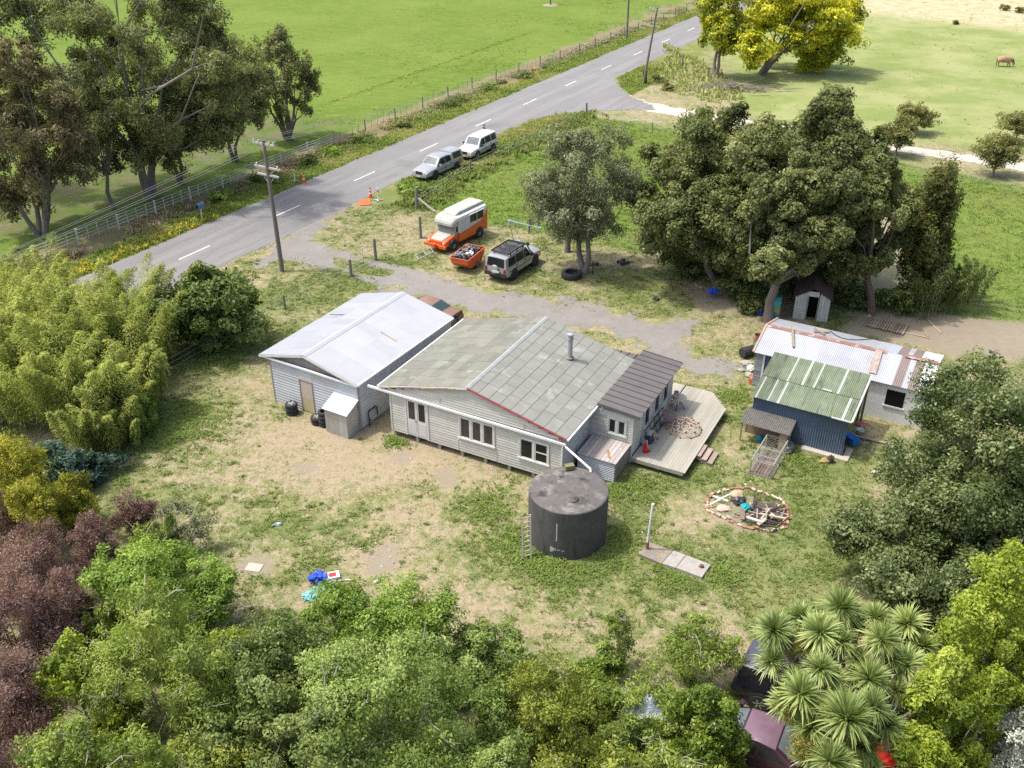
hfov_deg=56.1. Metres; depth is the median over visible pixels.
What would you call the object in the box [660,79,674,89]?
bush
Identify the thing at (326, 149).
ditch bush
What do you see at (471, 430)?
window
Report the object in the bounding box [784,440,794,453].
sack
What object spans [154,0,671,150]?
field grass
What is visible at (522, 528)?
ladder
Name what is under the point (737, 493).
cardboard
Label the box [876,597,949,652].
leafy bush
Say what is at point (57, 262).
bamboo clump
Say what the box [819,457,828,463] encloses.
straw bundle
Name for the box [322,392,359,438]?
lean to cupboard
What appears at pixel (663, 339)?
driveway
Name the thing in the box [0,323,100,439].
bamboo clump
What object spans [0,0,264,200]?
gum tree
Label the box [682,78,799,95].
brush pile
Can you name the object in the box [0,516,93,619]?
purple shrub
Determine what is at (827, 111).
oak tree
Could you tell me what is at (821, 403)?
blue shed
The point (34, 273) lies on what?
bamboo clump
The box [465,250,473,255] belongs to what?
rubbish bag
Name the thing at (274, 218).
power pole
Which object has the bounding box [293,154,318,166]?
ditch bush
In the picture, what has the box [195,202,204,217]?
letterbox
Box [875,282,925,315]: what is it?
undergrowth
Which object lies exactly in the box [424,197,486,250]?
camper truck
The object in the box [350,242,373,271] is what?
wire gate
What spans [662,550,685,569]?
concrete slab
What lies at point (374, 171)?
road marking
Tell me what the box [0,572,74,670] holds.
purple shrub
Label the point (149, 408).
shrub
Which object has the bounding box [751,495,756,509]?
burnt plank
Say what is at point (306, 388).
door
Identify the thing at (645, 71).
power pole
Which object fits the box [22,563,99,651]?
purple shrub
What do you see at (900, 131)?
tree
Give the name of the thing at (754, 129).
oak tree
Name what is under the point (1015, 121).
tree
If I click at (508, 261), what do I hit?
silver suv
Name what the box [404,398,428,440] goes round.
door
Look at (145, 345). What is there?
bamboo clump
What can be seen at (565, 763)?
leafy bush
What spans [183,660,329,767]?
hedge bush
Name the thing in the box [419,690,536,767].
olive bush
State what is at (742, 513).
plank
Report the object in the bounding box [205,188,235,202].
ditch bush
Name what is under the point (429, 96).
power line
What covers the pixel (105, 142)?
gum tree
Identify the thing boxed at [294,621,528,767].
olive bush
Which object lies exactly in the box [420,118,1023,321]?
paddock weeds
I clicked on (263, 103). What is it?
gum tree
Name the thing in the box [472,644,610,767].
olive bush
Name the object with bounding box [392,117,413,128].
ditch bush
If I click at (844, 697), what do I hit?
cabbage tree
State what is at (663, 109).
gravel track
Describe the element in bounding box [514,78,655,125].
junction apron
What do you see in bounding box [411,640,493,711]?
leafy bush
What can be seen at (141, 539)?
leafy bush
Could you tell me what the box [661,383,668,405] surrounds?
window
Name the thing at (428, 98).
power line
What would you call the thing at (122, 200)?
power line
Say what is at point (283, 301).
yard fence
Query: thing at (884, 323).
pallet
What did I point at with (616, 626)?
sapling
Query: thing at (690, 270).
undergrowth
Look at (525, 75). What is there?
ditch bush
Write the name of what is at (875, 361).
roof flashing
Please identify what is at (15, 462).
conifer bush
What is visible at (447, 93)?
roadside fence
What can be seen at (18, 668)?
purple shrub
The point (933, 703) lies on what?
lime tree
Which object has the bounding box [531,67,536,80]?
letterbox
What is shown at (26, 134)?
gum tree
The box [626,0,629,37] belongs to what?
power pole
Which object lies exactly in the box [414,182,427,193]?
bush
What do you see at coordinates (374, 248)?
fence post
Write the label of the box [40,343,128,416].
bamboo clump
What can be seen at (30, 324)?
bamboo clump
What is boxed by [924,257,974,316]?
bamboo clump
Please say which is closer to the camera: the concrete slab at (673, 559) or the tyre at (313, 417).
the concrete slab at (673, 559)
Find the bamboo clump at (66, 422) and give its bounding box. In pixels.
[44,372,116,453]
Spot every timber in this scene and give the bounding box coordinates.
[852,429,874,441]
[855,434,889,444]
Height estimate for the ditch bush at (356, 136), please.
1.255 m
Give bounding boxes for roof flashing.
[869,349,882,373]
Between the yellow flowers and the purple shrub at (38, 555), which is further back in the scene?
the yellow flowers
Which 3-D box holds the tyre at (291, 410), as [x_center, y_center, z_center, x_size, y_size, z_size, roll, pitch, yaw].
[-11.559,1.274,50.301,0.660,0.214,0.660,0,30,0]
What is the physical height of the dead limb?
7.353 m
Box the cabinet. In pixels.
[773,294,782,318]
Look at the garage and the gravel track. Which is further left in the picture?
the garage
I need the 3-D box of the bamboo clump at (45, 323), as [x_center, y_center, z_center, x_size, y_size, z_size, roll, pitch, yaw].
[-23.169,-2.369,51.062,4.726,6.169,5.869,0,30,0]
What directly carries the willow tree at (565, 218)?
on the ground at (372, 24)
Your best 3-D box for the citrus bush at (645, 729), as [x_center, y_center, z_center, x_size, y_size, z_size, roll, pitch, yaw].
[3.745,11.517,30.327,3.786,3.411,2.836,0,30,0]
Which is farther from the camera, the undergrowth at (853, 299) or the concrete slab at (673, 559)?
the undergrowth at (853, 299)
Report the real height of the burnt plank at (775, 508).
0.165 m
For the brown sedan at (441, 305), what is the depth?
59.00 m
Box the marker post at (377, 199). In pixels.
[374,188,382,201]
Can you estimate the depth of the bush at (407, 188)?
80.06 m
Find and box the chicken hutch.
[739,407,796,478]
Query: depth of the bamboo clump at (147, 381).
48.67 m
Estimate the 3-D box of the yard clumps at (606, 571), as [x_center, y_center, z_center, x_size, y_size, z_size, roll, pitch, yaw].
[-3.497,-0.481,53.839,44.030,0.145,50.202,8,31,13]
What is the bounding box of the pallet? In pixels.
[866,315,908,334]
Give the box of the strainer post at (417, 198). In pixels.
[415,186,435,212]
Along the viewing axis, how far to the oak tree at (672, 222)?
59.44 m
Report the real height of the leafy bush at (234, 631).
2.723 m
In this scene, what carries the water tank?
on the ground at (372, 24)
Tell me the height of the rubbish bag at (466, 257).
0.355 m
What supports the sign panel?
on the ground at (372, 24)
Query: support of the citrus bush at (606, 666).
on the ground at (372, 24)
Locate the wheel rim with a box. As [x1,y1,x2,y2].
[856,427,864,432]
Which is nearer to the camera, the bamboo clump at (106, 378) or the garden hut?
the bamboo clump at (106, 378)
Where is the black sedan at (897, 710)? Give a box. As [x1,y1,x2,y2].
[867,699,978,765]
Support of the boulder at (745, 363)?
on the ground at (372, 24)
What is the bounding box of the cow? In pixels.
[996,56,1014,66]
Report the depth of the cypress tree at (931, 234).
58.19 m
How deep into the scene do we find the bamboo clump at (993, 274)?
61.42 m
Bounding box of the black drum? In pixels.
[739,345,755,357]
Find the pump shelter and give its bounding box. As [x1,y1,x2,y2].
[577,434,630,482]
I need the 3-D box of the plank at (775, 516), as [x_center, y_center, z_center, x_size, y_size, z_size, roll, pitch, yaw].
[11.520,5.845,42.561,1.282,0.319,0.100,19,36,30]
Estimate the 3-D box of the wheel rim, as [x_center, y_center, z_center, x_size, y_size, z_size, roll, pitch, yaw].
[17.684,2.338,48.741,0.440,0.080,0.433,0,30,0]
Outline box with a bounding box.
[326,570,339,580]
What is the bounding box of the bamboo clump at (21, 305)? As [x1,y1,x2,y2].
[0,282,38,390]
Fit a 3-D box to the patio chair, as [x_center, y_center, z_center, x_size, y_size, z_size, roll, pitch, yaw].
[7.896,1.698,48.412,0.664,0.923,0.550,9,32,15]
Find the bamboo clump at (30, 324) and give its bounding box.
[0,277,83,377]
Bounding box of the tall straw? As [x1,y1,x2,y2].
[652,42,743,102]
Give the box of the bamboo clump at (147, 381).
[82,341,163,409]
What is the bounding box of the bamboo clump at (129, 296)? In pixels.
[82,250,176,341]
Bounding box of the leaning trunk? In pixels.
[882,712,914,752]
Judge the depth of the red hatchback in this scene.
30.76 m
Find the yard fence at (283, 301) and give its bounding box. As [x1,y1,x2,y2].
[166,262,348,375]
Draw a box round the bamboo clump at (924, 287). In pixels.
[904,259,954,319]
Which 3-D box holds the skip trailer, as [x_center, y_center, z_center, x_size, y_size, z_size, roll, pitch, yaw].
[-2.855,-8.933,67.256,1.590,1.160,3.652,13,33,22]
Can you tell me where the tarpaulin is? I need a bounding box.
[307,569,327,583]
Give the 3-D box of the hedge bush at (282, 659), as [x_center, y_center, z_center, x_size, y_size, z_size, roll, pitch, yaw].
[-7.880,9.661,32.287,4.255,4.639,3.984,-18,35,-28]
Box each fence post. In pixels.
[348,259,352,276]
[373,238,376,259]
[418,216,421,238]
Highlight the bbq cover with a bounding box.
[706,287,718,293]
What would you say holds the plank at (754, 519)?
on the ash heap
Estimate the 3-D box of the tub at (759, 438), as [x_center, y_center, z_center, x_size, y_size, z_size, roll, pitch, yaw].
[12.412,2.704,48.134,0.392,0.362,0.381,0,30,0]
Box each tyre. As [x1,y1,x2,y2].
[285,400,297,408]
[285,406,297,412]
[286,409,298,415]
[310,413,317,422]
[317,408,324,416]
[561,268,581,280]
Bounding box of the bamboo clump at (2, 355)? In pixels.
[0,333,13,420]
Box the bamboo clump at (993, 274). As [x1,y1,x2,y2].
[952,254,1002,304]
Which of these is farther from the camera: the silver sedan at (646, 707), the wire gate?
the wire gate
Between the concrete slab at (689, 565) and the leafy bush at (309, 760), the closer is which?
the leafy bush at (309, 760)
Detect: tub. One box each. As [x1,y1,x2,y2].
[755,434,762,442]
[845,431,859,445]
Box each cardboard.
[716,503,730,511]
[729,489,743,499]
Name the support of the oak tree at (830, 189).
on the ground at (372, 24)
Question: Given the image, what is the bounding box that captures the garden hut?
[792,273,833,322]
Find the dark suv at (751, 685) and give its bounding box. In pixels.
[731,638,837,730]
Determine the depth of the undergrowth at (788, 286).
62.67 m
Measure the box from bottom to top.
0.150 m
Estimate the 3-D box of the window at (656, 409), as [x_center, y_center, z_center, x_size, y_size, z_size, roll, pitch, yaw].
[7.258,0.971,47.990,0.085,1.150,0.830,15,33,24]
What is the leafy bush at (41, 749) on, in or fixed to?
on the ground at (372, 24)
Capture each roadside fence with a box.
[10,133,333,263]
[332,0,697,141]
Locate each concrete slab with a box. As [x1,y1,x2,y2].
[638,542,672,564]
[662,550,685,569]
[676,555,710,579]
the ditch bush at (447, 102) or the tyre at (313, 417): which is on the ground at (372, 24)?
the ditch bush at (447, 102)
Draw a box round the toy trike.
[642,440,649,453]
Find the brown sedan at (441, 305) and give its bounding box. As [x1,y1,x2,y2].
[416,295,463,325]
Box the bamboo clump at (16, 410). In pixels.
[0,327,55,437]
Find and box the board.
[244,562,263,572]
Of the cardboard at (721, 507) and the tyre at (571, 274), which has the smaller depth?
the cardboard at (721, 507)
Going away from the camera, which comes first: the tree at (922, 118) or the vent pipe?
the vent pipe
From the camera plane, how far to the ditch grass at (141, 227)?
89.78 m
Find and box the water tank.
[528,462,608,559]
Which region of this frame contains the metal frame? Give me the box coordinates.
[645,407,664,444]
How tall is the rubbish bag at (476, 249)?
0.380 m
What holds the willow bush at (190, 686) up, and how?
on the ground at (372, 24)
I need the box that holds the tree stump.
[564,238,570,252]
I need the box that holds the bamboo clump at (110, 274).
[34,257,137,332]
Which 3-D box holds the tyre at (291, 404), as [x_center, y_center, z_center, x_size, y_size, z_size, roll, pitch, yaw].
[-11.540,1.088,50.192,0.660,0.214,0.660,0,30,0]
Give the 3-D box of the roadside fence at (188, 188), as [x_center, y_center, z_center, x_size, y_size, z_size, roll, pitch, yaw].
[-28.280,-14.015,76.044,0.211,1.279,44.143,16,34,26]
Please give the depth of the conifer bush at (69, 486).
41.02 m
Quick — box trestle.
[415,247,434,259]
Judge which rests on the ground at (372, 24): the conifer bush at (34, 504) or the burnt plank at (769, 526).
the conifer bush at (34, 504)
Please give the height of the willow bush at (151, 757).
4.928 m
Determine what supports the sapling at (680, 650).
on the ground at (372, 24)
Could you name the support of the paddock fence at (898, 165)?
on the ground at (372, 24)
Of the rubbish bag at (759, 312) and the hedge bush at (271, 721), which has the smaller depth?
the hedge bush at (271, 721)
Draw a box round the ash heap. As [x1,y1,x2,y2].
[747,502,784,524]
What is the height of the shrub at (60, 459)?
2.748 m
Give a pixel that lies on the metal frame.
(655, 424)
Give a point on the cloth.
(746, 506)
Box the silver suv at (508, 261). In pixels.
[484,239,540,280]
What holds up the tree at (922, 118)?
on the ground at (372, 24)
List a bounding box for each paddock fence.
[419,102,586,198]
[421,216,759,280]
[588,105,1023,192]
[924,294,1023,313]
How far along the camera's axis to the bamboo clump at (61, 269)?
53.56 m
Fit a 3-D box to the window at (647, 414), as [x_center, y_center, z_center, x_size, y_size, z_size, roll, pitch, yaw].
[6.624,1.572,46.960,0.085,1.150,0.830,15,33,24]
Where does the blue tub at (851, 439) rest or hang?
on the ground at (372, 24)
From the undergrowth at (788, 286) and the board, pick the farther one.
the undergrowth at (788, 286)
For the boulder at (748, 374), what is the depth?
53.67 m
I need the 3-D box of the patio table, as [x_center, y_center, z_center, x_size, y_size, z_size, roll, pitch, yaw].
[8.653,0.961,49.951,0.840,0.662,0.840,-9,31,-15]
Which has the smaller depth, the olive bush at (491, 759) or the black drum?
the olive bush at (491, 759)
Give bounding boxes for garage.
[258,292,453,430]
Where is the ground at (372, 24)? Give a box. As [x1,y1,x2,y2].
[0,0,1023,767]
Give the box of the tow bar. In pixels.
[368,406,377,425]
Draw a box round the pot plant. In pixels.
[826,454,834,463]
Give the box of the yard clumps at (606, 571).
[92,205,863,699]
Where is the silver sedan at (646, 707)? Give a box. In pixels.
[604,687,682,740]
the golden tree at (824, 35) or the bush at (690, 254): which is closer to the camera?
the bush at (690, 254)
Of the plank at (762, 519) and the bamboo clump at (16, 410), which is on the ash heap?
the plank at (762, 519)
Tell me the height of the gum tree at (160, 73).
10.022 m
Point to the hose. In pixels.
(853, 339)
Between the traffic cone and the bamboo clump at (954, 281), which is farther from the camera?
the traffic cone
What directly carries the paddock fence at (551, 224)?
on the ground at (372, 24)
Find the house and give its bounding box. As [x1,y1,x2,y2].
[367,316,682,477]
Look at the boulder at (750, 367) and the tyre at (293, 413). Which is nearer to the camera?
the tyre at (293, 413)
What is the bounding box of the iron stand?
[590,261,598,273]
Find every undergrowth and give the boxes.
[673,255,721,280]
[710,274,769,301]
[736,295,765,315]
[768,263,843,297]
[832,275,883,310]
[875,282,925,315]
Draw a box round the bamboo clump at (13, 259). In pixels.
[0,245,18,298]
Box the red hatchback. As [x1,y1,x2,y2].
[872,740,928,767]
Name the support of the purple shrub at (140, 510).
on the ground at (372, 24)
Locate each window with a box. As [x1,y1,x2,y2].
[458,415,495,448]
[517,436,549,466]
[605,416,626,438]
[643,406,650,429]
[653,393,660,416]
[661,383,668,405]
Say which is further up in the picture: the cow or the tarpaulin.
the cow
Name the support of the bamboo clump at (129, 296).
on the ground at (372, 24)
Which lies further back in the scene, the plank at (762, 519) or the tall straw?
the tall straw
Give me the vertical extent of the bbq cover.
0.415 m
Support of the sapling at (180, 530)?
on the ground at (372, 24)
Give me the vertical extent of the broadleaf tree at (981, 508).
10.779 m
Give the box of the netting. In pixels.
[301,585,324,602]
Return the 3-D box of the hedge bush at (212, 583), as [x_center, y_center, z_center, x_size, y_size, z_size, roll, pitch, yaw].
[-12.903,7.781,35.594,5.660,4.547,4.518,-11,32,-19]
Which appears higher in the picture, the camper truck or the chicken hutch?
the camper truck
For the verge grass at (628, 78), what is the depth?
95.47 m
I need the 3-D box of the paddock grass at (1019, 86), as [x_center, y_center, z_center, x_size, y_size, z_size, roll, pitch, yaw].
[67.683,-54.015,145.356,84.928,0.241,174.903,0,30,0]
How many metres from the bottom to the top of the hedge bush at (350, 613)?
4.019 m
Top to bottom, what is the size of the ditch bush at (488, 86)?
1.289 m
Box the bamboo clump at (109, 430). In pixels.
[66,385,144,452]
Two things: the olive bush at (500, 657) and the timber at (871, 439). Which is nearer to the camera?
the olive bush at (500, 657)
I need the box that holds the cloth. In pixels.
[740,503,750,511]
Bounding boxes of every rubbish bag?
[452,251,464,258]
[462,253,470,259]
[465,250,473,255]
[472,246,480,252]
[644,435,653,443]
[733,497,745,504]
[756,309,763,314]
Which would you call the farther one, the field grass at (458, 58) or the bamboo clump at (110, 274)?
the field grass at (458, 58)
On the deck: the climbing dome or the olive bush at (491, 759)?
the climbing dome
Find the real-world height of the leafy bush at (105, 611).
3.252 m
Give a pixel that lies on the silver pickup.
(433, 165)
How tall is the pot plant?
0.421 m
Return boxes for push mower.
[616,255,633,265]
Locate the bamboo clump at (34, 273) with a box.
[0,261,44,321]
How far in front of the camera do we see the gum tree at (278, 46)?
90.60 m
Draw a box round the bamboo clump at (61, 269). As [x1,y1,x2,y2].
[0,263,82,339]
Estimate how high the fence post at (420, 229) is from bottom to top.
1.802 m
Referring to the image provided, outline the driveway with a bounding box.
[252,205,745,382]
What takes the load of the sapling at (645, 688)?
on the ground at (372, 24)
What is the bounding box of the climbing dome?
[666,416,701,438]
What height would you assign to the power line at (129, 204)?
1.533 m
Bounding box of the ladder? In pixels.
[521,514,531,557]
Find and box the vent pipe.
[645,503,653,549]
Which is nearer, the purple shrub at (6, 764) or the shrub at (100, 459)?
the purple shrub at (6, 764)
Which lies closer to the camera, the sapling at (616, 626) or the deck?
the sapling at (616, 626)
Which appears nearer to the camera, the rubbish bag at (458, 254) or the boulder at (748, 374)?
the boulder at (748, 374)
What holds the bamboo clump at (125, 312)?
on the ground at (372, 24)
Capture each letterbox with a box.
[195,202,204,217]
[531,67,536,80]
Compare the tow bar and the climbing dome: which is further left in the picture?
the tow bar
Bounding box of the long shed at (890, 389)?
[751,317,943,427]
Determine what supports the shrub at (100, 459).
on the ground at (372, 24)
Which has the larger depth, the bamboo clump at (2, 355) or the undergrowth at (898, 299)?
the undergrowth at (898, 299)
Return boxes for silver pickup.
[412,146,463,179]
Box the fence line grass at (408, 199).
[389,108,608,216]
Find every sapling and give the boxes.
[127,513,183,551]
[148,493,218,550]
[593,607,637,668]
[623,658,688,713]
[650,604,750,689]
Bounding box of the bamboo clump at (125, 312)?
[54,280,156,368]
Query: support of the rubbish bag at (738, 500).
on the ground at (372, 24)
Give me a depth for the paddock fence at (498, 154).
88.36 m
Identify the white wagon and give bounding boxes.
[459,129,497,159]
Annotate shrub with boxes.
[0,488,23,555]
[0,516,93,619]
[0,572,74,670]
[0,641,70,767]
[0,722,67,767]
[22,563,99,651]
[30,438,99,486]
[66,509,123,572]
[78,447,130,484]
[107,486,158,536]
[121,393,158,434]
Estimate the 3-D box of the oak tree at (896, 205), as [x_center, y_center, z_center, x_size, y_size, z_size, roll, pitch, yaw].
[21.403,-9.206,59.077,6.512,10.185,6.070,10,32,17]
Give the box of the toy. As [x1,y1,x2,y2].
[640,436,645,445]
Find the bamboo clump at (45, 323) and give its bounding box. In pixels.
[0,276,120,377]
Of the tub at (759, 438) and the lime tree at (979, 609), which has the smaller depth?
the lime tree at (979, 609)
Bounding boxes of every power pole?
[252,138,284,271]
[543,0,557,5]
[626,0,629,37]
[642,7,664,83]
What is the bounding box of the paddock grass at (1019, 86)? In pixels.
[725,0,1022,142]
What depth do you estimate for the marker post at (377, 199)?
78.78 m
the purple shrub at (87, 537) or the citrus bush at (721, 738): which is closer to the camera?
the citrus bush at (721, 738)
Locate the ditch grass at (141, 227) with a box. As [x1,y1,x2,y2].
[6,0,700,290]
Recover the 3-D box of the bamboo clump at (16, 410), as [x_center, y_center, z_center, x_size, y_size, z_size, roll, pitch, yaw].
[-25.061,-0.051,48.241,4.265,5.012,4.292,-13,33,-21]
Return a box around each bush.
[0,428,61,533]
[3,472,63,558]
[7,714,120,767]
[30,626,147,744]
[38,711,216,767]
[51,469,104,533]
[72,573,260,741]
[72,591,149,650]
[76,534,241,655]
[114,537,182,579]
[147,260,274,354]
[155,723,258,767]
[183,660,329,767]
[190,624,254,701]
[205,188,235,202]
[206,605,336,733]
[244,171,285,183]
[244,701,379,767]
[257,569,469,695]
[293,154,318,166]
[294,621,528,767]
[319,143,345,156]
[344,131,376,143]
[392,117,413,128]
[392,179,420,193]
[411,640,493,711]
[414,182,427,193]
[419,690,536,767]
[434,98,461,106]
[444,93,471,103]
[445,616,541,694]
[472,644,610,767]
[478,81,497,90]
[517,71,532,78]
[530,723,640,767]
[568,679,645,750]
[569,644,628,690]
[579,708,690,767]
[626,736,727,767]
[631,681,754,767]
[651,74,663,79]
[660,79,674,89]
[668,240,700,268]
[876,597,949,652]
[889,719,967,767]
[953,701,1023,767]
[999,4,1010,9]
[1014,6,1023,12]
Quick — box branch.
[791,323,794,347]
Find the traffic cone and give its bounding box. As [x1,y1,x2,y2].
[368,187,372,197]
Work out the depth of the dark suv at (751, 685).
33.21 m
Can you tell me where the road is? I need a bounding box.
[68,0,760,301]
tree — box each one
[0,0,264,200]
[0,36,102,236]
[45,75,149,209]
[116,66,210,184]
[184,33,271,161]
[250,22,322,140]
[514,121,646,274]
[628,97,809,287]
[686,111,806,289]
[694,0,756,76]
[701,120,875,322]
[720,0,871,74]
[749,582,940,767]
[769,82,895,276]
[813,345,1023,651]
[814,147,924,315]
[874,113,921,155]
[886,642,1023,767]
[892,149,966,305]
[896,100,941,134]
[928,537,1023,744]
[967,127,1023,176]
[993,110,1023,138]
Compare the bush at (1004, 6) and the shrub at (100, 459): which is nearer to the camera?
the shrub at (100, 459)
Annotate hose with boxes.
[829,330,878,339]
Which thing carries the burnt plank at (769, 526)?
on the plank at (762, 519)
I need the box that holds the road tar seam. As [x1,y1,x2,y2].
[118,190,341,288]
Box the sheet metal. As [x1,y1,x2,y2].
[854,421,870,425]
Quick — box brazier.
[753,333,760,342]
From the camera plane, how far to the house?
46.63 m
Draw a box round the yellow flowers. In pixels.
[2,210,218,294]
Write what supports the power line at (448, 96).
attached to the power pole at (274, 218)
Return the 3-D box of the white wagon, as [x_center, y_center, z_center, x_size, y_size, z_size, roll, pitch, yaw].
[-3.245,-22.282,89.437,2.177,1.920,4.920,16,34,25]
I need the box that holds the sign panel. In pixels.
[359,199,369,205]
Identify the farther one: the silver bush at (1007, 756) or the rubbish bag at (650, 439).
the rubbish bag at (650, 439)
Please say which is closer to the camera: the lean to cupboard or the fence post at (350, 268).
the lean to cupboard
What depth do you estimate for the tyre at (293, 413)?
50.18 m
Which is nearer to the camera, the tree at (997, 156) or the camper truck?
the camper truck
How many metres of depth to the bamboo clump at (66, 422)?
45.89 m
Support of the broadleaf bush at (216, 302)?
on the ground at (372, 24)
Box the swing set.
[504,220,545,247]
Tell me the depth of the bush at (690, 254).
65.35 m
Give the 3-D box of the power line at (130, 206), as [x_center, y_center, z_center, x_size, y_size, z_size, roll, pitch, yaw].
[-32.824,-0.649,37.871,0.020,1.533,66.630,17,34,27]
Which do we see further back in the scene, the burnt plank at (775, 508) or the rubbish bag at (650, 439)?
the rubbish bag at (650, 439)
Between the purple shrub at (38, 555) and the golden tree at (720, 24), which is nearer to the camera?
the purple shrub at (38, 555)
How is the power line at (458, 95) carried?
attached to the power pole at (274, 218)
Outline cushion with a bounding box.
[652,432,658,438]
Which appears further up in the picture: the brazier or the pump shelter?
the brazier
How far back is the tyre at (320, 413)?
48.94 m
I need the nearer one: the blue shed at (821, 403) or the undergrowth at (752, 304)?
the blue shed at (821, 403)
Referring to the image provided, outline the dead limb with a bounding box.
[139,14,237,106]
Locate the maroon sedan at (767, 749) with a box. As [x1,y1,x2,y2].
[710,699,823,767]
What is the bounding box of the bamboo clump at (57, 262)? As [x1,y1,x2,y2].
[0,231,71,318]
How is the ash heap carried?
on the ground at (372, 24)
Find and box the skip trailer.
[450,243,484,267]
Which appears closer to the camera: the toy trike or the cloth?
the cloth
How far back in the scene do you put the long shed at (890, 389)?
50.64 m
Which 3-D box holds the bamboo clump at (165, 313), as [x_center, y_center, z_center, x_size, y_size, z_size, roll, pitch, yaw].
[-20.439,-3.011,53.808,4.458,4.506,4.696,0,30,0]
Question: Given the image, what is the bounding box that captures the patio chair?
[662,407,675,427]
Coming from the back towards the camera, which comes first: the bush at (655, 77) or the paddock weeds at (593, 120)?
the bush at (655, 77)
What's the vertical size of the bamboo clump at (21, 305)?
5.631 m
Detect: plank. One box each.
[740,508,744,519]
[746,516,763,522]
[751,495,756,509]
[756,518,766,525]
[759,513,785,519]
[761,524,777,527]
[763,505,785,512]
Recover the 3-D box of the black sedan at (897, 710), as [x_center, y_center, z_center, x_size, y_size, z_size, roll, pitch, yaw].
[13.209,11.469,32.105,4.720,1.490,2.138,13,33,21]
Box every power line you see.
[0,142,244,254]
[0,145,265,261]
[1,139,257,255]
[1,141,267,259]
[256,11,642,137]
[260,7,653,138]
[271,9,657,140]
[275,10,659,141]
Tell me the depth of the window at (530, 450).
44.60 m
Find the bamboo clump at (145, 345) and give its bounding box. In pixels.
[101,320,169,405]
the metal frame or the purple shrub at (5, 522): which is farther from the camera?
the metal frame
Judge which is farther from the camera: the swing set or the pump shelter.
the swing set
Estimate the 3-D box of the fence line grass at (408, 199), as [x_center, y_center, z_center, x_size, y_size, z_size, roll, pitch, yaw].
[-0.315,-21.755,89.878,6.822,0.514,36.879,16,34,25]
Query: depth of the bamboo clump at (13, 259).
58.12 m
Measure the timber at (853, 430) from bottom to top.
0.150 m
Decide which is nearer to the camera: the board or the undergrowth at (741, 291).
the board
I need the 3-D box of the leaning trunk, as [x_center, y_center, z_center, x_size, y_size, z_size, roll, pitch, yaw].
[12.404,11.352,30.526,0.669,3.268,1.124,-16,34,-25]
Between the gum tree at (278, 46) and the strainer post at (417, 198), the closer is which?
the strainer post at (417, 198)
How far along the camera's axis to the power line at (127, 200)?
54.46 m
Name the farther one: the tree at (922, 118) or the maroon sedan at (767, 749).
the tree at (922, 118)
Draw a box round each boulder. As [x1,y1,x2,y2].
[740,360,752,366]
[745,372,752,377]
[747,364,753,371]
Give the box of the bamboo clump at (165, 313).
[103,279,184,365]
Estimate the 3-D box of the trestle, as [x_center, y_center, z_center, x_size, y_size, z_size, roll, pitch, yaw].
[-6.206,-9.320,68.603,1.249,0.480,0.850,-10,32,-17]
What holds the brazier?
on the ground at (372, 24)
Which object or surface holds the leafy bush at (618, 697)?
on the ground at (372, 24)
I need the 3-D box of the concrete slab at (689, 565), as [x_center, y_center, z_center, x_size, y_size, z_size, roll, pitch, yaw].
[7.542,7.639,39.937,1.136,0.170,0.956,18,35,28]
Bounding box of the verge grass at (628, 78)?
[33,2,726,280]
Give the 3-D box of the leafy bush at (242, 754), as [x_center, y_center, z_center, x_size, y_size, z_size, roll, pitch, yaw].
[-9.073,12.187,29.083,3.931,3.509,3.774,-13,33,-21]
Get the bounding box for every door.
[298,378,315,413]
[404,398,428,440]
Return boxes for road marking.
[178,28,692,259]
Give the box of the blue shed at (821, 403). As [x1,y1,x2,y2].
[751,352,872,461]
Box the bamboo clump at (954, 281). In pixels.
[940,258,995,314]
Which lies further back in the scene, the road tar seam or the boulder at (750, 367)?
the road tar seam
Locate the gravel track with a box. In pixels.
[630,95,1023,170]
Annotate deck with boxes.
[631,383,725,476]
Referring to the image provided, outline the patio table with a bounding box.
[671,393,686,410]

